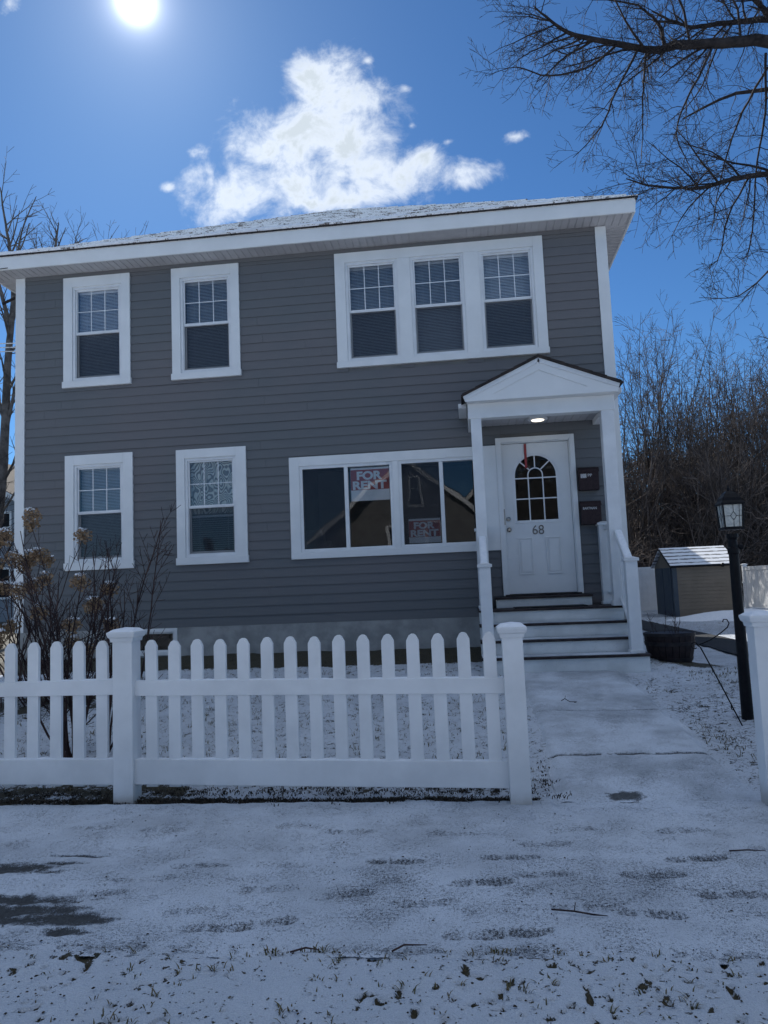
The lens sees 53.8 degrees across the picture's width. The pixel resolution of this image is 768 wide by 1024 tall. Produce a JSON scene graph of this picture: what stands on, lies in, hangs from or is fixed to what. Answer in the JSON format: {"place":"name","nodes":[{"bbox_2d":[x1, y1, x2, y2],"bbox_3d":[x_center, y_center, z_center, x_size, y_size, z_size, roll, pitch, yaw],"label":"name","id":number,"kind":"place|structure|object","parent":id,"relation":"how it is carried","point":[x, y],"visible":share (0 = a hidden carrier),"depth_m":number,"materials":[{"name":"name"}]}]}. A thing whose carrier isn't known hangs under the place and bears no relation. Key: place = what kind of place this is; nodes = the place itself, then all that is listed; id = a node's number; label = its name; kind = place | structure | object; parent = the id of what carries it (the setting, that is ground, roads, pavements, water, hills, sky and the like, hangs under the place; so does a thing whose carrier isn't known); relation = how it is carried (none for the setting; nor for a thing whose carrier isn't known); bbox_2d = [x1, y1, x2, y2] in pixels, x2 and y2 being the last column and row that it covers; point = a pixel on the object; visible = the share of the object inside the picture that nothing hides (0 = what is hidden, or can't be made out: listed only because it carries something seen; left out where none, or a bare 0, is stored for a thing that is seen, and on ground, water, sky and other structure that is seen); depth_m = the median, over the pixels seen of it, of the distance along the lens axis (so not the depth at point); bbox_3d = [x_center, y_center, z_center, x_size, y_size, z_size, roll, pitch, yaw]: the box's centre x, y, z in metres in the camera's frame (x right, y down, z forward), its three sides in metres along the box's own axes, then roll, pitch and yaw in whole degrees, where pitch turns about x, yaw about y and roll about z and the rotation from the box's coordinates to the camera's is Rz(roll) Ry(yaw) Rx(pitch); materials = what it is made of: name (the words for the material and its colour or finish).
{"place":"outdoors","nodes":[
{"label":"outdoors","id":0,"kind":"place"},
{"bbox_2d":[0,343,14,351],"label":"utility cable","id":1,"kind":"object","parent":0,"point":[7,347],"visible":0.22,"depth_m":18.22,"materials":[{"name":"white plastic"}]},
{"bbox_2d":[0,799,767,963],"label":"sidewalk","id":2,"kind":"structure","parent":0,"point":[228,869],"depth_m":3.35,"materials":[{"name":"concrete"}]},
{"bbox_2d":[0,668,765,1023],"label":"leaf litter","id":3,"kind":"object","parent":2,"relation":"on","point":[340,952],"visible":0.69,"depth_m":2.53,"materials":[{"name":"brown plant"}]},
{"bbox_2d":[391,944,426,951],"bbox_3d":[0.087,1.533,2.673,0.132,0.011,0.027,-1,-6,-17],"label":"twig","id":4,"kind":"object","parent":2,"relation":"on","point":[395,949],"visible":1,"depth_m":2.68,"materials":[{"name":"brown wood"}]},
{"bbox_2d":[551,902,607,915],"bbox_3d":[0.754,1.530,2.922,0.211,0.027,0.041,-5,-6,22],"label":"twig","id":5,"kind":"object","parent":2,"relation":"on","point":[574,910],"visible":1,"depth_m":2.91,"materials":[{"name":"brown wood"}]},
{"bbox_2d":[729,849,765,850],"bbox_3d":[1.673,1.558,3.487,0.160,0.009,0.010,-3,-6,6],"label":"twig","id":6,"kind":"object","parent":2,"relation":"on","point":[747,850],"visible":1,"depth_m":3.49,"materials":[{"name":"brown wood"}]},
{"bbox_2d":[0,942,767,1023],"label":"verge","id":7,"kind":"structure","parent":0,"point":[243,992],"depth_m":2.42,"materials":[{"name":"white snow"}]},
{"bbox_2d":[290,947,318,952],"bbox_3d":[-0.281,1.549,2.681,0.103,0.011,0.020,-2,-6,-6],"label":"twig","id":8,"kind":"object","parent":7,"relation":"on","point":[302,948],"visible":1,"depth_m":2.68,"materials":[{"name":"brown wood"}]},
{"bbox_2d":[0,587,767,805],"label":"lawn","id":9,"kind":"structure","parent":0,"point":[686,699],"depth_m":6.54,"materials":[{"name":"plant"}]},
{"bbox_2d":[0,507,120,707],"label":"hydrangea","id":10,"kind":"object","parent":9,"relation":"on","point":[4,627],"visible":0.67,"depth_m":7.98,"materials":[{"name":"brown plant"}]},
{"bbox_2d":[0,527,127,757],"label":"bare shrub","id":11,"kind":"object","parent":9,"relation":"on","point":[66,746],"visible":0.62,"depth_m":5.99,"materials":[{"name":"brown plant"}]},
{"bbox_2d":[69,501,180,751],"bbox_3d":[-2.039,0.928,5.952,0.721,1.986,0.740,1,-7,-32],"label":"bare shrub","id":12,"kind":"object","parent":9,"relation":"on","point":[107,631],"visible":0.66,"depth_m":5.95,"materials":[{"name":"brown plant"}]},
{"bbox_2d":[0,779,549,806],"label":"fence line grass","id":13,"kind":"structure","parent":9,"relation":"on","point":[245,800],"depth_m":4.72,"materials":[{"name":"brown plant"}]},
{"bbox_2d":[638,567,657,609],"bbox_3d":[8.217,2.529,25.104,2.441,1.560,0.171,-3,-6,6],"label":"vinyl fence","id":14,"kind":"object","parent":9,"relation":"on","point":[647,588],"visible":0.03,"depth_m":25.03,"materials":[{"name":"white plastic"}]},
{"bbox_2d":[651,545,732,616],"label":"garden shed","id":15,"kind":"structure","parent":9,"relation":"on","point":[692,580],"depth_m":21.08,"materials":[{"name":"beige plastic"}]},
{"bbox_2d":[655,568,673,615],"bbox_3d":[8.199,2.329,22.142,0.034,1.360,1.800,-3,-6,6],"label":"door","id":16,"kind":"structure","parent":15,"relation":"in","point":[663,578],"depth_m":22.06,"materials":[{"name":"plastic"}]},
{"bbox_2d":[691,619,742,725],"bbox_3d":[2.594,1.263,5.942,0.348,0.836,0.088,-3,-6,6],"label":"shepherd hook","id":17,"kind":"object","parent":9,"relation":"on","point":[713,670],"visible":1,"depth_m":5.92,"materials":[{"name":"black paint"}]},
{"bbox_2d":[740,563,767,607],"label":"vinyl fence","id":18,"kind":"object","parent":9,"relation":"on","point":[755,583],"visible":1,"depth_m":23.82,"materials":[{"name":"white plastic"}]},
{"bbox_2d":[0,0,767,510],"label":"sky","id":19,"kind":"structure","parent":0,"point":[172,115],"materials":[{"name":"blue"}]},
{"bbox_2d":[525,670,760,802],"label":"walkway","id":20,"kind":"structure","parent":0,"point":[613,735],"depth_m":5.35,"materials":[{"name":"grey concrete"}]},
{"bbox_2d":[642,620,748,655],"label":"driveway","id":21,"kind":"structure","parent":0,"point":[722,643],"depth_m":13.14,"materials":[{"name":"grey asphalt"}]},
{"bbox_3d":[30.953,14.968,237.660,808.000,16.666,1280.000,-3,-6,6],"label":"ground","id":22,"kind":"structure","parent":0,"visible":0},
{"bbox_2d":[0,496,12,528],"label":"bare sapling","id":23,"kind":"object","parent":22,"relation":"on","point":[4,516],"visible":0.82,"depth_m":19.21,"materials":[{"name":"brown plant"}]},
{"bbox_2d":[0,464,14,621],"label":"house","id":24,"kind":"structure","parent":22,"relation":"on","point":[9,515],"depth_m":37.84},
{"bbox_2d":[0,567,10,599],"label":"window","id":25,"kind":"structure","parent":24,"relation":"in","point":[6,571],"depth_m":37.72,"materials":[{"name":"white paint"}]},
{"bbox_2d":[2,511,11,542],"bbox_3d":[-19.153,0.776,37.969,1.000,1.600,0.034,-3,-6,6],"label":"window","id":26,"kind":"structure","parent":24,"relation":"in","point":[9,515],"depth_m":37.97,"materials":[{"name":"white paint"}]},
{"bbox_2d":[0,452,14,584],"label":"bare sapling","id":27,"kind":"object","parent":22,"relation":"on","point":[4,563],"visible":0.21,"depth_m":21.21,"materials":[{"name":"brown plant"}]},
{"bbox_2d":[0,149,52,527],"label":"bare tree","id":28,"kind":"object","parent":22,"relation":"on","point":[6,404],"visible":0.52,"depth_m":26.12,"materials":[{"name":"brown plant"}]},
{"bbox_2d":[15,199,150,249],"bbox_3d":[-12.887,-4.442,32.414,5.986,18.794,2.772,-2,-6,-2],"label":"bare tree","id":29,"kind":"object","parent":22,"relation":"on","point":[55,239],"visible":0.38,"depth_m":32.89,"materials":[{"name":"brown plant"}]},
{"bbox_2d":[0,622,531,804],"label":"picket fence","id":30,"kind":"object","parent":22,"relation":"on","point":[127,771],"visible":0.98,"depth_m":4.69,"materials":[{"name":"plastic"}]},
{"bbox_2d":[0,194,650,675],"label":"house","id":31,"kind":"structure","parent":22,"relation":"on","point":[242,396],"depth_m":10.50,"materials":[{"name":"paint"}]},
{"bbox_2d":[62,273,131,388],"bbox_3d":[-4.172,-2.633,11.064,1.042,1.653,0.175,-3,-6,6],"label":"window","id":32,"kind":"structure","parent":31,"relation":"in","point":[119,284],"depth_m":11.06,"materials":[{"name":"white paint"}]},
{"bbox_2d":[63,452,134,570],"bbox_3d":[-4.041,-0.003,10.805,1.039,1.649,0.175,-3,-6,6],"label":"window","id":33,"kind":"structure","parent":31,"relation":"in","point":[75,518],"depth_m":10.81,"materials":[{"name":"white paint"}]},
{"bbox_2d":[140,628,177,655],"bbox_3d":[-3.283,1.813,10.529,0.875,0.368,0.080,-3,-6,6],"label":"window","id":34,"kind":"structure","parent":31,"relation":"in","point":[167,630],"depth_m":10.48,"materials":[{"name":"white paint"}]},
{"bbox_2d":[171,263,241,380],"bbox_3d":[-2.547,-2.718,10.886,1.026,1.651,0.175,-3,-6,6],"label":"window","id":35,"kind":"structure","parent":31,"relation":"in","point":[210,274],"depth_m":10.88,"materials":[{"name":"white paint"}]},
{"bbox_2d":[176,446,249,564],"bbox_3d":[-2.399,-0.084,10.624,1.037,1.624,0.175,-3,-6,6],"label":"window","id":36,"kind":"structure","parent":31,"relation":"in","point":[218,484],"depth_m":10.62,"materials":[{"name":"white paint"}]},
{"bbox_2d":[350,466,389,500],"bbox_3d":[-0.191,-0.387,10.414,0.535,0.460,0.008,-3,-6,6],"label":"rent sign","id":37,"kind":"object","parent":31,"relation":"attached to","point":[369,483],"visible":1,"depth_m":10.41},
{"bbox_2d":[289,445,500,559],"bbox_3d":[0.123,-0.118,10.324,2.841,1.410,0.128,-3,-6,6],"label":"window","id":38,"kind":"structure","parent":31,"relation":"in","point":[318,485],"depth_m":10.30,"materials":[{"name":"white paint"}]},
{"bbox_2d":[334,235,549,368],"bbox_3d":[0.768,-2.890,10.521,2.913,1.655,0.175,-3,-6,6],"label":"window","id":39,"kind":"structure","parent":31,"relation":"in","point":[470,256],"depth_m":10.51,"materials":[{"name":"white paint"}]},
{"bbox_2d":[501,441,576,593],"bbox_3d":[2.052,0.068,10.078,0.898,2.012,0.130,-3,-6,6],"label":"door","id":40,"kind":"structure","parent":31,"relation":"in","point":[540,553],"depth_m":10.07,"materials":[{"name":"white paint"}]},
{"bbox_2d":[524,444,526,467],"bbox_3d":[1.903,-0.754,10.184,0.032,0.333,0.016,-3,-6,6],"label":"wreath hanger","id":41,"kind":"object","parent":40,"relation":"hanging from","point":[525,456],"visible":1,"depth_m":10.18,"materials":[{"name":"brown metal"}]},
{"bbox_2d":[513,604,587,608],"bbox_3d":[2.067,1.177,9.438,0.880,0.013,0.360,-3,-6,6],"label":"doormat","id":42,"kind":"object","parent":31,"relation":"on","point":[546,606],"visible":1,"depth_m":9.30,"materials":[{"name":"black rubber"}]},
{"bbox_2d":[577,467,599,490],"bbox_3d":[2.692,-0.438,9.962,0.269,0.308,0.117,-3,-6,6],"label":"mailbox","id":43,"kind":"object","parent":31,"relation":"attached to","point":[588,478],"visible":1,"depth_m":9.92,"materials":[{"name":"metal"}]},
{"bbox_2d":[579,500,601,524],"bbox_3d":[2.710,0.006,9.919,0.269,0.314,0.117,-3,-6,6],"label":"mailbox","id":44,"kind":"object","parent":31,"relation":"attached to","point":[590,513],"visible":0.99,"depth_m":9.87,"materials":[{"name":"metal"}]},
{"bbox_2d":[537,756,571,798],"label":"walk edge weeds","id":45,"kind":"object","parent":22,"relation":"on","point":[545,781],"visible":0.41,"depth_m":4.60,"materials":[{"name":"brown plant"}]},
{"bbox_2d":[461,0,767,365],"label":"bare maple","id":46,"kind":"object","parent":22,"relation":"on","point":[741,40],"visible":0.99,"depth_m":15.53,"materials":[{"name":"brown plant"}]},
{"bbox_2d":[615,289,703,566],"bbox_3d":[10.398,-3.234,31.919,6.770,14.385,6.145,2,-7,-35],"label":"bare tree","id":47,"kind":"object","parent":22,"relation":"on","point":[638,473],"visible":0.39,"depth_m":31.78,"materials":[{"name":"brown plant"}]},
{"bbox_2d":[613,309,718,550],"bbox_3d":[11.874,-2.613,32.669,4.872,13.176,5.421,-3,-6,6],"label":"bare tree","id":48,"kind":"object","parent":22,"relation":"on","point":[658,405],"visible":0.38,"depth_m":33.08,"materials":[{"name":"brown plant"}]},
{"bbox_2d":[616,300,722,566],"bbox_3d":[10.736,-2.386,31.138,6.356,12.520,5.168,0,-6,-25],"label":"bare tree","id":49,"kind":"object","parent":22,"relation":"on","point":[632,519],"visible":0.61,"depth_m":31.08,"materials":[{"name":"brown plant"}]},
{"bbox_2d":[643,613,695,662],"bbox_3d":[3.366,1.491,8.926,0.588,0.674,0.588,-3,-6,6],"label":"barrel planter","id":50,"kind":"object","parent":22,"relation":"on","point":[671,645],"visible":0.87,"depth_m":8.70,"materials":[{"name":"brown wood"}]},
{"bbox_2d":[618,325,765,545],"bbox_3d":[14.131,-2.425,34.179,6.425,12.910,5.003,-3,-6,6],"label":"bare tree","id":51,"kind":"object","parent":22,"relation":"on","point":[710,354],"visible":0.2,"depth_m":34.50,"materials":[{"name":"brown plant"}]},
{"bbox_2d":[620,327,767,593],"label":"thicket","id":52,"kind":"object","parent":22,"relation":"on","point":[750,542],"visible":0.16,"depth_m":30.58,"materials":[{"name":"brown plant"}]},
{"bbox_2d":[642,370,755,546],"bbox_3d":[13.077,-1.356,31.573,4.546,10.364,3.981,-7,-7,42],"label":"bare tree","id":53,"kind":"object","parent":22,"relation":"on","point":[690,480],"visible":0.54,"depth_m":31.39,"materials":[{"name":"brown plant"}]},
{"bbox_2d":[631,443,767,544],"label":"evergreen undergrowth","id":54,"kind":"object","parent":22,"relation":"on","point":[682,475],"depth_m":37.38,"materials":[{"name":"green plant"}]},
{"bbox_2d":[637,381,767,557],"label":"bare tree","id":55,"kind":"object","parent":22,"relation":"on","point":[712,489],"visible":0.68,"depth_m":29.99,"materials":[{"name":"brown plant"}]},
{"bbox_2d":[667,608,767,620],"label":"snow bank","id":56,"kind":"structure","parent":22,"relation":"on","point":[718,615],"depth_m":18.89,"materials":[{"name":"white snow"}]},
{"bbox_2d":[680,319,767,562],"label":"bare tree","id":57,"kind":"object","parent":22,"relation":"on","point":[728,407],"visible":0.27,"depth_m":34.31,"materials":[{"name":"brown plant"}]},
{"bbox_2d":[693,336,767,564],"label":"bare tree","id":58,"kind":"object","parent":22,"relation":"on","point":[759,463],"visible":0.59,"depth_m":32.30,"materials":[{"name":"brown plant"}]},
{"bbox_2d":[714,485,753,719],"bbox_3d":[2.886,0.758,6.169,0.184,1.975,0.184,-3,-6,6],"label":"lamp post","id":59,"kind":"object","parent":22,"relation":"on","point":[729,505],"visible":0.94,"depth_m":6.15,"materials":[{"name":"black metal"}]},
{"bbox_2d":[722,352,767,499],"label":"bare tree","id":60,"kind":"object","parent":22,"relation":"on","point":[765,437],"visible":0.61,"depth_m":33.34,"materials":[{"name":"brown plant"}]},
{"bbox_2d":[725,334,767,503],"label":"bare tree","id":61,"kind":"object","parent":22,"relation":"on","point":[755,394],"visible":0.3,"depth_m":35.31,"materials":[{"name":"brown plant"}]},
{"bbox_2d":[739,610,767,805],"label":"picket fence","id":62,"kind":"object","parent":22,"relation":"on","point":[755,622],"visible":0.99,"depth_m":4.22,"materials":[{"name":"plastic"}]}
]}

